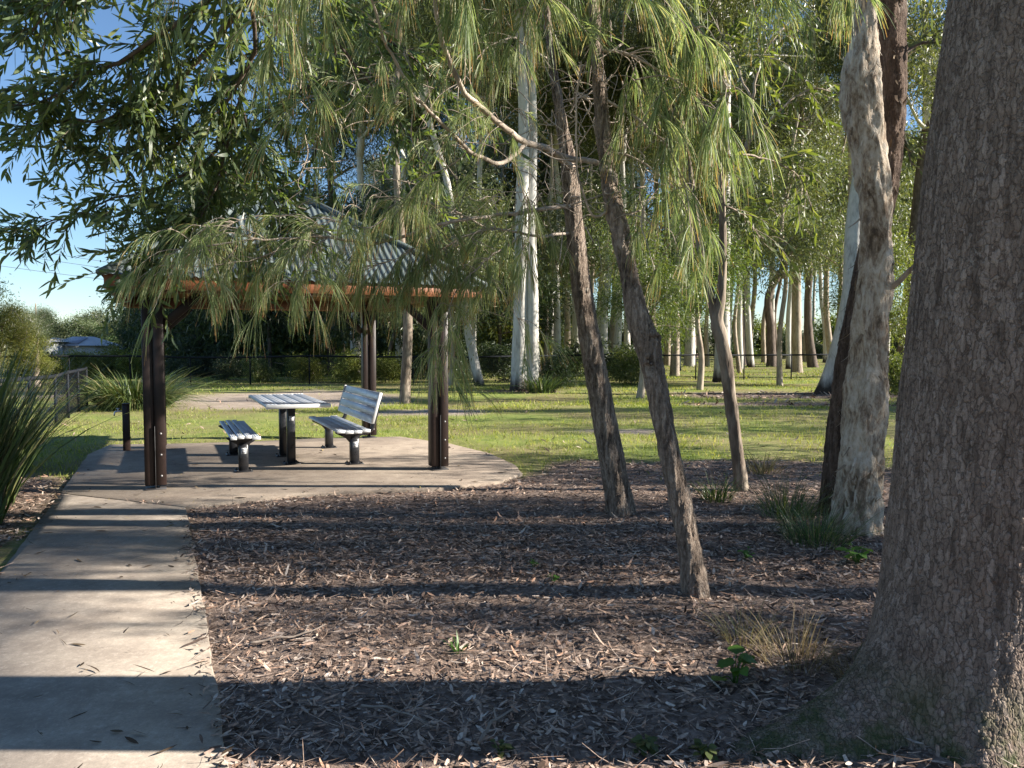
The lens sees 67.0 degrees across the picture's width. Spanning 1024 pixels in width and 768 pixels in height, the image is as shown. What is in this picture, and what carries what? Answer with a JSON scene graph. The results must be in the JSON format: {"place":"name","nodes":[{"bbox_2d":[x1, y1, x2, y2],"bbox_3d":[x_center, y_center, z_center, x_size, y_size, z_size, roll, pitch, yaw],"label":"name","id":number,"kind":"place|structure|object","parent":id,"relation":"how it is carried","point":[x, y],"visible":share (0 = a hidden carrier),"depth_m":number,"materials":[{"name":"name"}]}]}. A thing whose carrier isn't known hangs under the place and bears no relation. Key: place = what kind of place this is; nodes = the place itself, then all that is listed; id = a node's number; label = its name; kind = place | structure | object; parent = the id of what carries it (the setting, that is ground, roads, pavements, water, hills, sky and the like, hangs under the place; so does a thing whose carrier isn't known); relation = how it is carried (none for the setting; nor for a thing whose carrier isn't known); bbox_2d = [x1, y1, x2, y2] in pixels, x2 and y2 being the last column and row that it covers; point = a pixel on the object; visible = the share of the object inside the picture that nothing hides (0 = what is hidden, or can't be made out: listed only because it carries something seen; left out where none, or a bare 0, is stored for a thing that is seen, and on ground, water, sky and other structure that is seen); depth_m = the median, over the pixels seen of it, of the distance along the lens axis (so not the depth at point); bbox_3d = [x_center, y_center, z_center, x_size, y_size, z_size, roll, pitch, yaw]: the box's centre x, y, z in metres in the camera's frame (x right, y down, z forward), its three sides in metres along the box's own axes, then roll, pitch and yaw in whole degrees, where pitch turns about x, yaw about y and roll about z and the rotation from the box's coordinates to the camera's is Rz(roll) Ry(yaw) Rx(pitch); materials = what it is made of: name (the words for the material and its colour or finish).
{"place":"outdoors","nodes":[
{"label":"outdoors","id":0,"kind":"place"},
{"bbox_2d":[0,494,228,767],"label":"path","id":1,"kind":"structure","parent":0,"point":[103,599],"depth_m":3.87,"materials":[{"name":"concrete"}]},
{"bbox_2d":[0,446,517,767],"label":"path litter","id":2,"kind":"object","parent":1,"relation":"on","point":[130,739],"visible":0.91,"depth_m":4.14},
{"bbox_2d":[0,0,946,345],"label":"sky","id":3,"kind":"structure","parent":0,"point":[15,197],"materials":[{"name":"blue"}]},
{"bbox_2d":[0,346,1023,767],"bbox_3d":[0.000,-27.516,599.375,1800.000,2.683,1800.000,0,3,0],"label":"ground","id":4,"kind":"structure","parent":0,"point":[238,398],"depth_m":5.01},
{"bbox_2d":[0,295,41,376],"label":"leafy tree","id":5,"kind":"object","parent":4,"relation":"on","point":[22,332],"visible":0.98,"depth_m":27.93,"materials":[{"name":"green plant"}]},
{"bbox_2d":[1,328,60,386],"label":"leafy tree","id":6,"kind":"object","parent":4,"relation":"on","point":[39,351],"visible":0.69,"depth_m":29.00,"materials":[{"name":"green plant"}]},
{"bbox_2d":[6,303,73,347],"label":"gum tree","id":7,"kind":"object","parent":4,"relation":"on","point":[45,313],"visible":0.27,"depth_m":95.09,"materials":[{"name":"green plant"}]},
{"bbox_2d":[0,367,87,429],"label":"chain link fence","id":8,"kind":"object","parent":4,"relation":"on","point":[76,372],"visible":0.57,"depth_m":16.03,"materials":[{"name":"black metal"}]},
{"bbox_2d":[0,334,107,523],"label":"strappy plant","id":9,"kind":"object","parent":4,"relation":"on","point":[10,453],"visible":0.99,"depth_m":6.52,"materials":[{"name":"green plant"}]},
{"bbox_2d":[0,329,136,504],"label":"strappy plant","id":10,"kind":"object","parent":4,"relation":"on","point":[47,421],"visible":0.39,"depth_m":7.65,"materials":[{"name":"green plant"}]},
{"bbox_2d":[57,348,104,378],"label":"shrub","id":11,"kind":"object","parent":4,"relation":"on","point":[82,363],"visible":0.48,"depth_m":36.01,"materials":[{"name":"green plant"}]},
{"bbox_2d":[55,309,107,339],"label":"tree","id":12,"kind":"object","parent":4,"relation":"on","point":[81,328],"visible":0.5,"depth_m":135.87,"materials":[{"name":"green plant"}]},
{"bbox_2d":[63,337,118,372],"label":"house","id":13,"kind":"structure","parent":4,"relation":"on","point":[83,343],"depth_m":97.32,"materials":[{"name":"metal"}]},
{"bbox_2d":[95,323,141,378],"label":"leafy tree","id":14,"kind":"object","parent":4,"relation":"on","point":[123,337],"visible":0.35,"depth_m":59.35,"materials":[{"name":"green plant"}]},
{"bbox_2d":[38,363,224,413],"bbox_3d":[-9.278,0.207,19.053,4.453,1.530,4.544,0,3,0],"label":"strappy plant","id":15,"kind":"object","parent":4,"relation":"on","point":[115,397],"visible":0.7,"depth_m":18.43,"materials":[{"name":"green plant"}]},
{"bbox_2d":[111,344,165,378],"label":"shrub","id":16,"kind":"object","parent":4,"relation":"on","point":[135,364],"visible":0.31,"depth_m":35.40,"materials":[{"name":"green plant"}]},
{"bbox_2d":[109,306,249,361],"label":"leafy tree","id":17,"kind":"object","parent":4,"relation":"on","point":[138,322],"visible":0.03,"depth_m":49.97,"materials":[{"name":"green plant"}]},
{"bbox_2d":[133,309,266,377],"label":"shrub","id":18,"kind":"object","parent":4,"relation":"on","point":[228,340],"visible":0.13,"depth_m":48.33,"materials":[{"name":"green plant"}]},
{"bbox_2d":[94,130,306,376],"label":"tree","id":19,"kind":"object","parent":4,"relation":"on","point":[182,166],"visible":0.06,"depth_m":56.76,"materials":[{"name":"green plant"}]},
{"bbox_2d":[165,318,247,378],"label":"shrub","id":20,"kind":"object","parent":4,"relation":"on","point":[196,349],"visible":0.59,"depth_m":46.38,"materials":[{"name":"green plant"}]},
{"bbox_2d":[209,351,245,380],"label":"shrub","id":21,"kind":"object","parent":4,"relation":"on","point":[232,364],"visible":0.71,"depth_m":33.94,"materials":[{"name":"green plant"}]},
{"bbox_2d":[237,350,282,382],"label":"shrub","id":22,"kind":"object","parent":4,"relation":"on","point":[258,373],"visible":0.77,"depth_m":32.87,"materials":[{"name":"green plant"}]},
{"bbox_2d":[0,0,535,349],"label":"wattle tree","id":23,"kind":"object","parent":4,"relation":"on","point":[138,110],"visible":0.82,"depth_m":6.25,"materials":[{"name":"green plant"}]},
{"bbox_2d":[172,179,379,374],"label":"leafy tree","id":24,"kind":"object","parent":4,"relation":"on","point":[271,320],"visible":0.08,"depth_m":42.75,"materials":[{"name":"green plant"}]},
{"bbox_2d":[61,437,522,509],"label":"shelter slab","id":25,"kind":"structure","parent":4,"relation":"on","point":[276,478],"depth_m":9.08,"materials":[{"name":"concrete"}]},
{"bbox_2d":[113,403,130,450],"bbox_3d":[-5.526,0.609,10.955,0.213,0.671,0.105,-1,3,-24],"label":"tap post","id":26,"kind":"object","parent":25,"relation":"on","point":[126,428],"visible":1,"depth_m":10.93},
{"bbox_2d":[218,420,260,472],"bbox_3d":[-3.500,0.774,9.871,0.370,0.452,2.081,-1,3,-24],"label":"park bench","id":27,"kind":"object","parent":25,"relation":"on","point":[239,443],"visible":1,"depth_m":9.17,"materials":[{"name":"metal"}]},
{"bbox_2d":[248,393,330,464],"bbox_3d":[-2.940,0.589,10.092,0.750,0.798,2.095,-1,3,-24],"label":"picnic table","id":28,"kind":"object","parent":25,"relation":"on","point":[286,405],"visible":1,"depth_m":9.73,"materials":[{"name":"metal"}]},
{"bbox_2d":[95,185,486,490],"bbox_3d":[-3.020,-0.823,10.222,4.050,3.606,4.447,-1,3,-24],"label":"picnic shelter","id":29,"kind":"object","parent":25,"relation":"on","point":[154,405],"visible":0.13,"depth_m":9.06,"materials":[{"name":"metal"}]},
{"bbox_2d":[309,385,381,464],"bbox_3d":[-2.286,0.513,10.541,0.618,0.904,2.081,-1,3,-24],"label":"park bench","id":30,"kind":"object","parent":25,"relation":"on","point":[351,432],"visible":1,"depth_m":10.21,"materials":[{"name":"metal"}]},
{"bbox_2d":[278,349,326,381],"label":"shrub","id":31,"kind":"object","parent":4,"relation":"on","point":[301,367],"visible":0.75,"depth_m":33.42,"materials":[{"name":"green plant"}]},
{"bbox_2d":[225,310,380,376],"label":"shrub","id":32,"kind":"object","parent":4,"relation":"on","point":[282,352],"visible":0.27,"depth_m":44.68,"materials":[{"name":"green plant"}]},
{"bbox_2d":[244,187,386,358],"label":"leafy tree","id":33,"kind":"object","parent":4,"relation":"on","point":[289,340],"visible":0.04,"depth_m":44.60,"materials":[{"name":"green plant"}]},
{"bbox_2d":[235,0,399,374],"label":"gum tree","id":34,"kind":"object","parent":4,"relation":"on","point":[346,154],"visible":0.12,"depth_m":44.57,"materials":[{"name":"green plant"}]},
{"bbox_2d":[202,0,464,375],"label":"gum tree","id":35,"kind":"object","parent":4,"relation":"on","point":[361,143],"visible":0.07,"depth_m":38.79,"materials":[{"name":"green plant"}]},
{"bbox_2d":[323,348,360,382],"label":"shrub","id":36,"kind":"object","parent":4,"relation":"on","point":[342,369],"visible":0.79,"depth_m":32.61,"materials":[{"name":"green plant"}]},
{"bbox_2d":[288,166,411,357],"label":"leafy tree","id":37,"kind":"object","parent":4,"relation":"on","point":[328,200],"visible":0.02,"depth_m":44.51,"materials":[{"name":"green plant"}]},
{"bbox_2d":[346,146,393,321],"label":"gum tree","id":38,"kind":"object","parent":4,"relation":"on","point":[371,181],"visible":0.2,"depth_m":68.96,"materials":[{"name":"green plant"}]},
{"bbox_2d":[110,0,636,516],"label":"she oak tree","id":39,"kind":"object","parent":4,"relation":"on","point":[618,494],"visible":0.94,"depth_m":5.60,"materials":[{"name":"green plant"}]},
{"bbox_2d":[355,351,401,382],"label":"shrub","id":40,"kind":"object","parent":4,"relation":"on","point":[383,375],"visible":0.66,"depth_m":32.62,"materials":[{"name":"green plant"}]},
{"bbox_2d":[341,4,443,365],"bbox_3d":[-5.764,-10.231,39.341,5.937,19.944,8.577,0,3,0],"label":"gum tree","id":41,"kind":"object","parent":4,"relation":"on","point":[399,351],"visible":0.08,"depth_m":38.76,"materials":[{"name":"green plant"}]},
{"bbox_2d":[301,177,492,378],"bbox_3d":[-5.574,-4.770,36.093,8.283,9.454,9.489,-2,3,-29],"label":"leafy tree","id":42,"kind":"object","parent":4,"relation":"on","point":[341,339],"visible":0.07,"depth_m":35.76,"materials":[{"name":"green plant"}]},
{"bbox_2d":[268,0,579,403],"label":"gum tree","id":43,"kind":"object","parent":4,"relation":"on","point":[405,392],"visible":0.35,"depth_m":20.90,"materials":[{"name":"green plant"}]},
{"bbox_2d":[281,0,567,385],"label":"gum tree","id":44,"kind":"object","parent":4,"relation":"on","point":[476,369],"visible":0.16,"depth_m":29.67,"materials":[{"name":"green plant"}]},
{"bbox_2d":[338,74,517,236],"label":"gum tree","id":45,"kind":"object","parent":4,"relation":"on","point":[440,127],"visible":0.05,"depth_m":43.72,"materials":[{"name":"green plant"}]},
{"bbox_2d":[3,359,895,480],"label":"lawn grass","id":46,"kind":"structure","parent":4,"relation":"on","point":[632,404],"depth_m":15.36,"materials":[{"name":"plant"}]},
{"bbox_2d":[0,353,903,384],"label":"chain link fence","id":47,"kind":"object","parent":4,"relation":"on","point":[359,357],"visible":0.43,"depth_m":30.59,"materials":[{"name":"black metal"}]},
{"bbox_2d":[358,157,558,385],"bbox_3d":[-2.507,-4.042,29.674,8.679,8.569,7.786,1,3,19],"label":"leafy tree","id":48,"kind":"object","parent":4,"relation":"on","point":[464,224],"visible":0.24,"depth_m":28.86,"materials":[{"name":"green plant"}]},
{"bbox_2d":[372,0,590,378],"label":"gum tree","id":49,"kind":"object","parent":4,"relation":"on","point":[491,106],"visible":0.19,"depth_m":33.82,"materials":[{"name":"green plant"}]},
{"bbox_2d":[406,151,561,339],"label":"tree","id":50,"kind":"object","parent":4,"relation":"on","point":[462,173],"visible":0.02,"depth_m":62.18,"materials":[{"name":"green plant"}]},
{"bbox_2d":[467,339,511,382],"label":"shrub","id":51,"kind":"object","parent":4,"relation":"on","point":[494,350],"visible":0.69,"depth_m":33.41,"materials":[{"name":"green plant"}]},
{"bbox_2d":[455,111,549,222],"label":"gum tree","id":52,"kind":"object","parent":4,"relation":"on","point":[503,170],"visible":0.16,"depth_m":59.29,"materials":[{"name":"green plant"}]},
{"bbox_2d":[437,219,572,357],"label":"leafy tree","id":53,"kind":"object","parent":4,"relation":"on","point":[545,303],"visible":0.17,"depth_m":40.71,"materials":[{"name":"green plant"}]},
{"bbox_2d":[364,0,657,391],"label":"gum tree","id":54,"kind":"object","parent":4,"relation":"on","point":[527,311],"visible":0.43,"depth_m":25.75,"materials":[{"name":"white plant"}]},
{"bbox_2d":[0,387,1023,767],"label":"leaf litter","id":55,"kind":"object","parent":4,"relation":"on","point":[462,729],"visible":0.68,"depth_m":4.34,"materials":[{"name":"plant"}]},
{"bbox_2d":[460,308,569,370],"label":"shrub","id":56,"kind":"object","parent":4,"relation":"on","point":[492,337],"visible":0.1,"depth_m":45.55,"materials":[{"name":"green plant"}]},
{"bbox_2d":[456,9,608,372],"bbox_3d":[0.559,-10.491,40.157,8.599,20.187,5.869,1,3,22],"label":"gum tree","id":57,"kind":"object","parent":4,"relation":"on","point":[571,93],"visible":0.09,"depth_m":39.41,"materials":[{"name":"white plant"}]},
{"bbox_2d":[460,11,620,366],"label":"gum tree","id":58,"kind":"object","parent":4,"relation":"on","point":[574,326],"visible":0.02,"depth_m":49.44,"materials":[{"name":"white plant"}]},
{"bbox_2d":[514,370,570,392],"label":"strappy plant","id":59,"kind":"object","parent":4,"relation":"on","point":[546,386],"visible":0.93,"depth_m":24.76,"materials":[{"name":"green plant"}]},
{"bbox_2d":[484,186,603,367],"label":"leafy tree","id":60,"kind":"object","parent":4,"relation":"on","point":[549,232],"visible":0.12,"depth_m":42.70,"materials":[{"name":"green plant"}]},
{"bbox_2d":[459,2,647,354],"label":"gum tree","id":61,"kind":"object","parent":4,"relation":"on","point":[557,334],"visible":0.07,"depth_m":41.47,"materials":[{"name":"green plant"}]},
{"bbox_2d":[539,350,586,387],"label":"shrub","id":62,"kind":"object","parent":4,"relation":"on","point":[555,370],"visible":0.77,"depth_m":28.18,"materials":[{"name":"green plant"}]},
{"bbox_2d":[469,127,662,343],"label":"tree","id":63,"kind":"object","parent":4,"relation":"on","point":[542,177],"visible":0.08,"depth_m":60.17,"materials":[{"name":"green plant"}]},
{"bbox_2d":[547,332,616,376],"bbox_3d":[3.191,-1.245,38.080,3.334,2.996,3.267,-1,3,-17],"label":"shrub","id":64,"kind":"object","parent":4,"relation":"on","point":[575,347],"visible":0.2,"depth_m":37.59,"materials":[{"name":"green plant"}]},
{"bbox_2d":[504,147,688,311],"bbox_3d":[3.610,-5.542,35.458,7.788,11.013,7.977,-1,3,-18],"label":"leafy tree","id":65,"kind":"object","parent":4,"relation":"on","point":[590,190],"visible":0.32,"depth_m":35.03,"materials":[{"name":"green plant"}]},
{"bbox_2d":[509,0,734,357],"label":"gum tree","id":66,"kind":"object","parent":4,"relation":"on","point":[603,328],"visible":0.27,"depth_m":39.10,"materials":[{"name":"green plant"}]},
{"bbox_2d":[572,123,689,299],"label":"gum tree","id":67,"kind":"object","parent":4,"relation":"on","point":[641,174],"visible":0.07,"depth_m":48.28,"materials":[{"name":"green plant"}]},
{"bbox_2d":[606,342,663,385],"bbox_3d":[4.765,-0.441,30.489,2.517,2.688,2.683,1,3,20],"label":"shrub","id":68,"kind":"object","parent":4,"relation":"on","point":[631,366],"visible":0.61,"depth_m":30.59,"materials":[{"name":"green plant"}]},
{"bbox_2d":[568,207,716,397],"bbox_3d":[3.580,-2.319,21.848,4.110,5.790,4.147,0,3,0],"label":"leafy tree","id":69,"kind":"object","parent":4,"relation":"on","point":[665,289],"visible":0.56,"depth_m":21.45,"materials":[{"name":"green plant"}]},
{"bbox_2d":[630,734,659,756],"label":"weed","id":70,"kind":"object","parent":4,"relation":"on","point":[646,743],"visible":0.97,"depth_m":2.89,"materials":[{"name":"green plant"}]},
{"bbox_2d":[419,0,898,598],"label":"she oak tree","id":71,"kind":"object","parent":4,"relation":"on","point":[683,66],"visible":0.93,"depth_m":4.67,"materials":[{"name":"green plant"}]},
{"bbox_2d":[592,59,761,366],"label":"gum tree","id":72,"kind":"object","parent":4,"relation":"on","point":[690,348],"visible":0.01,"depth_m":57.69,"materials":[{"name":"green plant"}]},
{"bbox_2d":[577,0,786,375],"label":"gum tree","id":73,"kind":"object","parent":4,"relation":"on","point":[674,365],"visible":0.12,"depth_m":37.59,"materials":[{"name":"green plant"}]},
{"bbox_2d":[616,206,770,389],"bbox_3d":[6.378,-3.050,27.367,5.297,6.781,5.884,0,3,0],"label":"leafy tree","id":74,"kind":"object","parent":4,"relation":"on","point":[731,275],"visible":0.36,"depth_m":26.64,"materials":[{"name":"green plant"}]},
{"bbox_2d":[582,0,844,382],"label":"gum tree","id":75,"kind":"object","parent":4,"relation":"on","point":[720,14],"visible":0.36,"depth_m":32.54,"materials":[{"name":"green plant"}]},
{"bbox_2d":[689,471,761,502],"bbox_3d":[2.049,0.988,7.671,0.845,0.334,0.707,-1,3,-15],"label":"grass tuft","id":76,"kind":"object","parent":4,"relation":"on","point":[718,498],"visible":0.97,"depth_m":7.62,"materials":[{"name":"green plant"}]},
{"bbox_2d":[621,0,841,491],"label":"forked tree","id":77,"kind":"object","parent":4,"relation":"on","point":[718,327],"visible":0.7,"depth_m":8.03,"materials":[{"name":"green plant"}]},
{"bbox_2d":[659,135,805,372],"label":"leafy tree","id":78,"kind":"object","parent":4,"relation":"on","point":[736,347],"visible":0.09,"depth_m":43.78,"materials":[{"name":"green plant"}]},
{"bbox_2d":[711,645,757,683],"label":"weed","id":79,"kind":"object","parent":4,"relation":"on","point":[745,658],"visible":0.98,"depth_m":3.44,"materials":[{"name":"green plant"}]},
{"bbox_2d":[684,109,784,368],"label":"gum tree","id":80,"kind":"object","parent":4,"relation":"on","point":[739,330],"visible":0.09,"depth_m":51.54,"materials":[{"name":"green plant"}]},
{"bbox_2d":[689,594,788,648],"bbox_3d":[1.171,1.206,3.951,0.519,0.218,0.573,0,3,0],"label":"grass tuft","id":81,"kind":"object","parent":4,"relation":"on","point":[739,630],"visible":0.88,"depth_m":3.97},
{"bbox_2d":[730,448,799,474],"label":"grass tuft","id":82,"kind":"object","parent":4,"relation":"on","point":[770,468],"visible":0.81,"depth_m":9.26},
{"bbox_2d":[706,28,839,366],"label":"gum tree","id":83,"kind":"object","parent":4,"relation":"on","point":[749,341],"visible":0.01,"depth_m":54.55,"materials":[{"name":"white plant"}]},
{"bbox_2d":[713,465,833,520],"bbox_3d":[2.442,0.954,7.000,1.220,0.470,1.366,-2,3,-33],"label":"grass tuft","id":84,"kind":"object","parent":4,"relation":"on","point":[784,498],"visible":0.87,"depth_m":6.95,"materials":[{"name":"green plant"}]},
{"bbox_2d":[724,598,864,676],"bbox_3d":[1.304,1.172,3.614,0.623,0.298,0.719,0,3,0],"label":"grass tuft","id":85,"kind":"object","parent":4,"relation":"on","point":[800,651],"visible":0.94,"depth_m":3.65,"materials":[{"name":"plant"}]},
{"bbox_2d":[741,46,847,368],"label":"gum tree","id":86,"kind":"object","parent":4,"relation":"on","point":[788,329],"visible":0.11,"depth_m":51.41,"materials":[{"name":"green plant"}]},
{"bbox_2d":[700,114,892,385],"bbox_3d":[10.695,-5.088,30.472,8.552,10.565,6.695,0,3,0],"label":"leafy tree","id":87,"kind":"object","parent":4,"relation":"on","point":[782,201],"visible":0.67,"depth_m":29.46,"materials":[{"name":"green plant"}]},
{"bbox_2d":[746,114,847,367],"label":"gum tree","id":88,"kind":"object","parent":4,"relation":"on","point":[809,342],"visible":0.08,"depth_m":54.69,"materials":[{"name":"green plant"}]},
{"bbox_2d":[743,489,883,550],"bbox_3d":[2.312,1.014,5.999,1.166,0.431,1.154,1,3,22],"label":"grass tuft","id":89,"kind":"object","parent":4,"relation":"on","point":[818,531],"visible":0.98,"depth_m":5.94,"materials":[{"name":"green plant"}]},
{"bbox_2d":[785,0,852,206],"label":"gum tree","id":90,"kind":"object","parent":4,"relation":"on","point":[835,60],"visible":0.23,"depth_m":36.95,"materials":[{"name":"green plant"}]},
{"bbox_2d":[699,0,944,393],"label":"gum tree","id":91,"kind":"object","parent":4,"relation":"on","point":[851,235],"visible":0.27,"depth_m":24.68,"materials":[{"name":"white plant"}]},
{"bbox_2d":[736,0,918,372],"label":"gum tree","id":92,"kind":"object","parent":4,"relation":"on","point":[796,340],"visible":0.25,"depth_m":45.51,"materials":[{"name":"green plant"}]},
{"bbox_2d":[752,117,907,366],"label":"gum tree","id":93,"kind":"object","parent":4,"relation":"on","point":[770,334],"visible":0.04,"depth_m":55.69,"materials":[{"name":"green plant"}]},
{"bbox_2d":[741,133,919,321],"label":"leafy tree","id":94,"kind":"object","parent":4,"relation":"on","point":[842,196],"visible":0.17,"depth_m":41.14,"materials":[{"name":"green plant"}]},
{"bbox_2d":[793,221,914,354],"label":"leafy tree","id":95,"kind":"object","parent":4,"relation":"on","point":[898,313],"visible":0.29,"depth_m":29.48,"materials":[{"name":"green plant"}]},
{"bbox_2d":[763,0,946,356],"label":"gum tree","id":96,"kind":"object","parent":4,"relation":"on","point":[925,82],"visible":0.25,"depth_m":36.22,"materials":[{"name":"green plant"}]},
{"bbox_2d":[807,116,919,355],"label":"tree","id":97,"kind":"object","parent":4,"relation":"on","point":[828,333],"depth_m":61.42,"materials":[{"name":"green plant"}]},
{"bbox_2d":[825,0,912,537],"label":"paperbark tree","id":98,"kind":"object","parent":4,"relation":"on","point":[860,469],"visible":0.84,"depth_m":6.24,"materials":[{"name":"grey plant"}]},
{"bbox_2d":[825,111,921,350],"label":"tree","id":99,"kind":"object","parent":4,"relation":"on","point":[906,186],"visible":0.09,"depth_m":57.66,"materials":[{"name":"green plant"}]},
{"bbox_2d":[724,0,1023,767],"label":"rough barked tree","id":100,"kind":"object","parent":4,"relation":"on","point":[938,657],"visible":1,"depth_m":2.86,"materials":[{"name":"brown plant"}]},
{"bbox_2d":[816,0,943,514],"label":"paperbark tree","id":101,"kind":"object","parent":4,"relation":"on","point":[895,49],"visible":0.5,"depth_m":6.65,"materials":[{"name":"brown plant"}]},
{"bbox_2d":[888,350,902,395],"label":"shrub","id":102,"kind":"object","parent":4,"relation":"on","point":[895,365],"visible":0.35,"depth_m":23.70,"materials":[{"name":"green plant"}]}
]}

